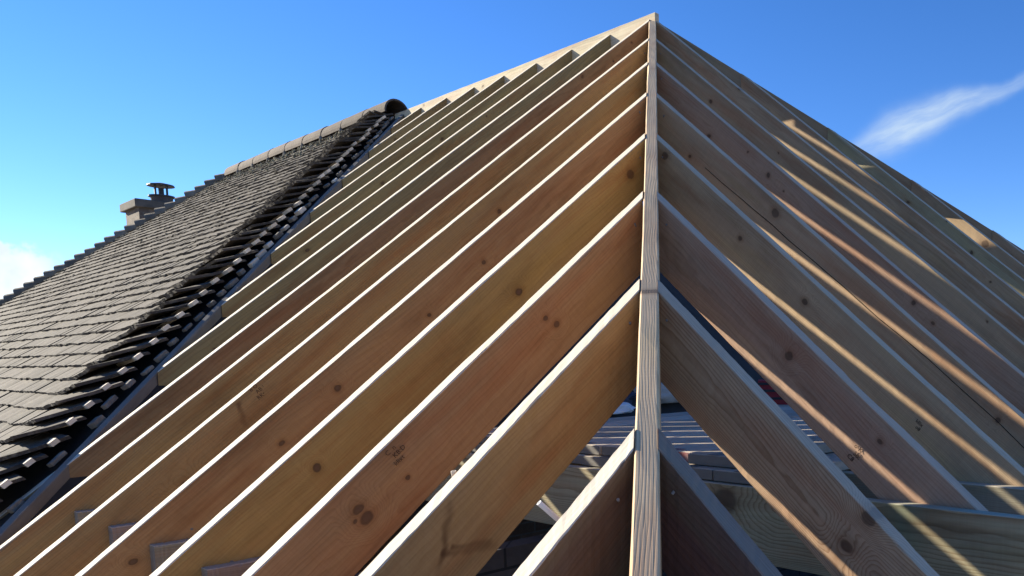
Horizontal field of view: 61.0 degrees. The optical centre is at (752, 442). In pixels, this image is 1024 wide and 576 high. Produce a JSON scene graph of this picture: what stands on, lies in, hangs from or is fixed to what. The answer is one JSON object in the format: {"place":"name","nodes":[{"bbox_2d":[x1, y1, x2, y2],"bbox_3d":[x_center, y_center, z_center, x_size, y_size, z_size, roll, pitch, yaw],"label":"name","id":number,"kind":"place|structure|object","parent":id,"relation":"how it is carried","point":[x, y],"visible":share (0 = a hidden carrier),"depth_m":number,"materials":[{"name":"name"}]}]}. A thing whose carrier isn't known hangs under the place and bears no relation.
{"place":"outdoors","nodes":[
{"label":"outdoors","id":0,"kind":"place"},
{"bbox_2d":[0,0,1023,298],"label":"sky","id":1,"kind":"structure","parent":0,"point":[101,101],"materials":[{"name":"blue"}]},
{"bbox_2d":[537,500,559,521],"bbox_3d":[-0.395,0.158,1.661,0.085,0.086,0.012,-4,7,-32],"label":"pipe stub","id":2,"kind":"object","parent":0,"point":[548,510],"visible":0.53,"depth_m":1.64,"materials":[{"name":"white plastic"}]},
{"bbox_3d":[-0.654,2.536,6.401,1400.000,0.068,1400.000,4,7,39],"label":"ground","id":3,"kind":"structure","parent":0,"visible":0},
{"bbox_2d":[0,98,763,572],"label":"house","id":4,"kind":"structure","parent":3,"relation":"on","point":[96,338],"depth_m":5.71,"materials":[{"name":"tile"}]},
{"bbox_2d":[120,183,174,224],"bbox_3d":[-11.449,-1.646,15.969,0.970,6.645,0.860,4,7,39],"label":"chimney","id":5,"kind":"object","parent":4,"relation":"on","point":[135,209],"visible":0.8,"depth_m":15.41,"materials":[{"name":"concrete"}]},
{"bbox_2d":[395,12,658,118],"bbox_3d":[-2.105,-3.030,6.970,3.665,0.243,0.043,4,7,39],"label":"ridge board","id":6,"kind":"object","parent":4,"relation":"on","point":[618,34],"visible":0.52,"depth_m":6.59,"materials":[{"name":"beige wood"}]},
{"bbox_2d":[0,20,648,518],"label":"common rafter","id":7,"kind":"object","parent":6,"relation":"attached to","point":[132,426],"visible":0.48,"depth_m":4.17,"materials":[{"name":"beige wood"}]},
{"bbox_2d":[157,35,610,385],"bbox_3d":[-2.011,-1.571,5.082,0.051,0.195,4.034,4,47,39],"label":"common rafter","id":8,"kind":"object","parent":6,"relation":"attached to","point":[198,350],"visible":0.38,"depth_m":4.75,"materials":[{"name":"brown wood"}]},
{"bbox_2d":[221,49,571,316],"bbox_3d":[-2.219,-1.797,5.518,0.051,0.195,3.453,4,47,39],"label":"common rafter","id":9,"kind":"object","parent":6,"relation":"attached to","point":[254,288],"visible":0.43,"depth_m":5.28,"materials":[{"name":"brown wood"}]},
{"bbox_2d":[271,63,536,264],"bbox_3d":[-2.430,-2.023,5.957,0.050,0.195,2.872,4,47,39],"label":"common rafter","id":10,"kind":"object","parent":6,"relation":"attached to","point":[312,229],"visible":0.47,"depth_m":5.80,"materials":[{"name":"brown wood"}]},
{"bbox_2d":[391,108,420,133],"bbox_3d":[-3.272,-2.927,7.707,0.050,0.195,0.550,4,47,39],"label":"common rafter","id":11,"kind":"object","parent":6,"relation":"attached to","point":[406,120],"visible":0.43,"depth_m":7.68,"materials":[{"name":"brown wood"}]},
{"bbox_2d":[310,76,503,221],"bbox_3d":[-2.639,-2.249,6.393,0.051,0.195,2.292,4,47,39],"label":"common rafter","id":12,"kind":"object","parent":6,"relation":"attached to","point":[345,192],"visible":0.48,"depth_m":6.29,"materials":[{"name":"brown wood"}]},
{"bbox_2d":[369,98,446,158],"bbox_3d":[-3.062,-2.702,7.269,0.049,0.195,1.130,4,47,39],"label":"common rafter","id":13,"kind":"object","parent":6,"relation":"attached to","point":[402,131],"visible":0.41,"depth_m":7.23,"materials":[{"name":"brown wood"}]},
{"bbox_2d":[342,87,474,187],"bbox_3d":[-2.852,-2.476,6.832,0.051,0.195,1.711,4,47,39],"label":"common rafter","id":14,"kind":"object","parent":6,"relation":"attached to","point":[380,156],"visible":0.39,"depth_m":6.78,"materials":[{"name":"brown wood"}]},
{"bbox_2d":[623,392,636,405],"bbox_3d":[-1.051,-0.320,5.733,0.503,0.158,0.507,4,7,39],"label":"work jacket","id":15,"kind":"object","parent":4,"relation":"on","point":[631,398],"visible":0.18,"depth_m":5.71,"materials":[{"name":"blue fabric"}]},
{"bbox_2d":[633,382,678,403],"bbox_3d":[-0.730,-0.397,6.396,0.414,0.171,0.528,4,7,39],"label":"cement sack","id":16,"kind":"object","parent":4,"relation":"on","point":[667,396],"visible":0.23,"depth_m":6.23,"materials":[{"name":"grey paper"}]},
{"bbox_2d":[355,533,820,575],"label":"brick wall","id":17,"kind":"structure","parent":3,"relation":"on","point":[508,558],"depth_m":3.21,"materials":[{"name":"brown brick"}]},
{"bbox_3d":[2.147,1.569,4.015,0.100,2.340,7.340,4,7,39],"label":"brick wall","id":18,"kind":"object","parent":3,"relation":"on","visible":0},
{"bbox_2d":[629,21,661,575],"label":"hip rafter","id":19,"kind":"object","parent":18,"relation":"on","point":[646,554],"visible":0.84,"depth_m":1.86,"materials":[{"name":"wood"}]},
{"bbox_2d":[0,39,647,575],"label":"jack rafter","id":20,"kind":"object","parent":19,"relation":"attached to","point":[96,489],"visible":0.56,"depth_m":3.62,"materials":[{"name":"wood"}]},
{"bbox_2d":[74,509,95,524],"bbox_3d":[-2.429,0.331,3.211,0.050,0.173,0.350,4,7,39],"label":"ceiling joist","id":21,"kind":"object","parent":20,"relation":"attached to","point":[80,515],"visible":0.1,"depth_m":3.07,"materials":[{"name":"brown wood"}]},
{"bbox_2d":[14,62,647,575],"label":"jack rafter","id":22,"kind":"object","parent":19,"relation":"attached to","point":[80,546],"visible":0.75,"depth_m":3.28,"materials":[{"name":"brown wood"}]},
{"bbox_2d":[108,522,137,545],"bbox_3d":[-2.079,0.357,2.928,0.050,0.173,0.350,4,7,39],"label":"ceiling joist","id":23,"kind":"object","parent":22,"relation":"attached to","point":[117,532],"visible":0.12,"depth_m":2.79,"materials":[{"name":"wood"}]},
{"bbox_2d":[75,93,645,575],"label":"jack rafter","id":24,"kind":"object","parent":19,"relation":"attached to","point":[193,505],"visible":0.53,"depth_m":2.97,"materials":[{"name":"wood"}]},
{"bbox_2d":[149,538,189,572],"bbox_3d":[-1.729,0.386,2.647,0.050,0.173,0.350,4,7,39],"label":"ceiling joist","id":25,"kind":"object","parent":24,"relation":"attached to","point":[161,553],"visible":0.25,"depth_m":2.51,"materials":[{"name":"wood"}]},
{"bbox_2d":[149,133,644,575],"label":"jack rafter","id":26,"kind":"object","parent":19,"relation":"attached to","point":[267,510],"visible":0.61,"depth_m":2.65,"materials":[{"name":"wood"}]},
{"bbox_2d":[201,556,261,575],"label":"ceiling joist","id":27,"kind":"object","parent":26,"relation":"attached to","point":[239,568],"visible":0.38,"depth_m":2.26,"materials":[{"name":"wood"}]},
{"bbox_2d":[242,191,642,575],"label":"jack rafter","id":28,"kind":"object","parent":19,"relation":"attached to","point":[355,518],"visible":0.98,"depth_m":2.32,"materials":[{"name":"brown wood"}]},
{"bbox_2d":[359,279,639,575],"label":"jack rafter","id":29,"kind":"object","parent":19,"relation":"attached to","point":[468,518],"visible":0.93,"depth_m":1.97,"materials":[{"name":"wood"}]},
{"bbox_2d":[513,429,634,575],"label":"jack rafter","id":30,"kind":"object","parent":19,"relation":"attached to","point":[588,533],"visible":0.87,"depth_m":1.58,"materials":[{"name":"wood"}]},
{"bbox_2d":[658,428,782,575],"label":"jack rafter","id":31,"kind":"object","parent":19,"relation":"attached to","point":[703,533],"visible":0.88,"depth_m":1.60,"materials":[{"name":"wood"}]},
{"bbox_2d":[658,280,939,575],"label":"jack rafter","id":32,"kind":"object","parent":19,"relation":"attached to","point":[829,514],"visible":0.97,"depth_m":2.03,"materials":[{"name":"wood"}]},
{"bbox_2d":[657,192,987,510],"bbox_3d":[0.301,-0.044,2.427,0.053,0.195,2.294,-8,48,-51],"label":"jack rafter","id":33,"kind":"object","parent":19,"relation":"attached to","point":[875,448],"visible":0.9,"depth_m":2.50,"materials":[{"name":"brown wood"}]},
{"bbox_2d":[426,453,1023,575],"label":"ceiling joist","id":34,"kind":"object","parent":33,"relation":"attached to","point":[947,541],"visible":0.23,"depth_m":2.26,"materials":[{"name":"brown wood"}]},
{"bbox_2d":[656,93,1023,466],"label":"jack rafter","id":35,"kind":"object","parent":19,"relation":"attached to","point":[987,409],"visible":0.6,"depth_m":3.40,"materials":[{"name":"brown wood"}]},
{"bbox_2d":[656,62,1023,413],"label":"jack rafter","id":36,"kind":"object","parent":19,"relation":"attached to","point":[996,370],"visible":0.52,"depth_m":3.90,"materials":[{"name":"wood"}]},
{"bbox_2d":[656,39,1023,372],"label":"jack rafter","id":37,"kind":"object","parent":19,"relation":"attached to","point":[988,328],"visible":0.56,"depth_m":4.40,"materials":[{"name":"wood"}]},
{"bbox_2d":[656,21,1023,341],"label":"common rafter","id":38,"kind":"object","parent":19,"relation":"attached to","point":[991,303],"visible":0.43,"depth_m":4.90,"materials":[{"name":"brown wood"}]},
{"bbox_2d":[657,134,1023,486],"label":"jack rafter","id":39,"kind":"object","parent":19,"relation":"attached to","point":[955,442],"visible":0.77,"depth_m":2.93,"materials":[{"name":"brown wood"}]},
{"bbox_2d":[470,451,1023,514],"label":"ceiling joist","id":40,"kind":"object","parent":39,"relation":"attached to","point":[1006,499],"visible":0.03,"depth_m":2.57,"materials":[{"name":"brown wood"}]},
{"bbox_2d":[472,443,482,451],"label":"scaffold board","id":41,"kind":"object","parent":40,"relation":"on","point":[477,447],"visible":0.03,"depth_m":3.69,"materials":[{"name":"grey wood"}]},
{"bbox_2d":[480,406,792,443],"bbox_3d":[-0.286,-0.139,4.816,0.223,0.039,2.980,4,7,39],"label":"scaffold board","id":42,"kind":"object","parent":41,"relation":"on","point":[606,424],"visible":0.09,"depth_m":4.41,"materials":[{"name":"grey wood"}]},
{"bbox_2d":[571,453,593,463],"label":"scaffold board","id":43,"kind":"object","parent":40,"relation":"on","point":[578,459],"visible":0.13,"depth_m":3.22,"materials":[{"name":"wood"}]},
{"bbox_2d":[580,418,804,454],"bbox_3d":[0.235,-0.099,4.355,0.223,0.038,2.916,4,7,39],"label":"scaffold board","id":44,"kind":"object","parent":43,"relation":"on","point":[593,446],"visible":0.27,"depth_m":3.40,"materials":[{"name":"grey wood"}]},
{"bbox_2d":[583,454,610,466],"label":"scaffold board","id":45,"kind":"object","parent":40,"relation":"on","point":[596,460],"visible":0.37,"depth_m":3.14,"materials":[{"name":"brown wood"}]},
{"bbox_2d":[602,423,809,455],"bbox_3d":[0.424,-0.087,4.221,0.223,0.039,2.926,4,7,39],"label":"scaffold board","id":46,"kind":"object","parent":45,"relation":"on","point":[609,450],"visible":0.2,"depth_m":3.32,"materials":[{"name":"grey wood"}]},
{"bbox_2d":[689,464,727,479],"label":"scaffold board","id":47,"kind":"object","parent":40,"relation":"on","point":[704,472],"visible":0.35,"depth_m":2.77,"materials":[{"name":"wood"}]},
{"bbox_2d":[688,436,832,467],"bbox_3d":[0.767,-0.060,3.907,0.223,0.038,2.883,4,7,39],"label":"scaffold board","id":48,"kind":"object","parent":47,"relation":"on","point":[718,457],"visible":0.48,"depth_m":2.83,"materials":[{"name":"wood"}]},
{"bbox_2d":[713,452,848,484],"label":"scaffold board","id":49,"kind":"object","parent":40,"relation":"on","point":[732,475],"visible":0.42,"depth_m":2.71,"materials":[{"name":"wood"}]},
{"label":"scaffold board","id":50,"kind":"object","parent":40,"relation":"on","visible":0},
{"bbox_2d":[612,402,635,414],"bbox_3d":[-0.989,-0.224,5.193,0.483,0.074,0.403,4,7,39],"label":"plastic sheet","id":51,"kind":"object","parent":50,"relation":"on","point":[624,407],"visible":0.19,"depth_m":5.09,"materials":[{"name":"plastic"}]},
{"bbox_2d":[490,405,788,431],"bbox_3d":[-0.450,-0.154,4.981,0.223,0.039,2.976,4,7,39],"label":"scaffold board","id":52,"kind":"object","parent":50,"relation":"on","point":[634,417],"visible":0.04,"depth_m":4.76,"materials":[{"name":"grey wood"}]},
{"bbox_2d":[757,379,787,404],"bbox_3d":[0.301,-0.408,5.971,0.513,0.255,0.244,0,6,10],"label":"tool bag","id":53,"kind":"object","parent":52,"relation":"on","point":[770,392],"visible":0.1,"depth_m":5.89,"materials":[{"name":"red fabric"}]},
{"bbox_2d":[663,25,1023,251],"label":"hip rafter","id":54,"kind":"object","parent":18,"relation":"on","point":[732,74],"visible":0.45,"depth_m":6.01,"materials":[{"name":"brown wood"}]},
{"bbox_2d":[741,74,1023,316],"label":"jack rafter","id":55,"kind":"object","parent":54,"relation":"attached to","point":[1013,298],"visible":0.45,"depth_m":5.26,"materials":[{"name":"brown wood"}]},
{"bbox_2d":[828,128,1023,295],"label":"jack rafter","id":56,"kind":"object","parent":54,"relation":"attached to","point":[995,265],"visible":0.46,"depth_m":5.58,"materials":[{"name":"brown wood"}]},
{"bbox_2d":[911,180,1023,278],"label":"jack rafter","id":57,"kind":"object","parent":54,"relation":"attached to","point":[998,252],"visible":0.41,"depth_m":5.88,"materials":[{"name":"brown wood"}]},
{"bbox_2d":[992,230,1023,264],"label":"jack rafter","id":58,"kind":"object","parent":54,"relation":"attached to","point":[1006,245],"visible":0.43,"depth_m":6.16,"materials":[{"name":"brown wood"}]},
{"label":"scaffold board","id":59,"kind":"object","parent":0,"visible":0},
{"bbox_2d":[597,410,795,432],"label":"scaffold board","id":60,"kind":"object","parent":59,"relation":"on","point":[632,426],"depth_m":4.16,"materials":[{"name":"grey wood"}]},
{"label":"scaffold board","id":61,"kind":"object","parent":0,"visible":0},
{"bbox_2d":[592,413,799,438],"bbox_3d":[0.044,-0.110,4.487,0.223,0.039,2.856,4,7,39],"label":"scaffold board","id":62,"kind":"object","parent":61,"relation":"on","point":[600,435],"depth_m":3.84,"materials":[{"name":"wood"}]},
{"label":"scaffold board","id":63,"kind":"object","parent":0,"visible":0},
{"bbox_2d":[673,428,817,461],"bbox_3d":[0.629,-0.078,4.106,0.223,0.038,2.959,4,7,39],"label":"scaffold board","id":64,"kind":"object","parent":63,"relation":"on","point":[684,450],"visible":0.14,"depth_m":3.08,"materials":[{"name":"wood"}]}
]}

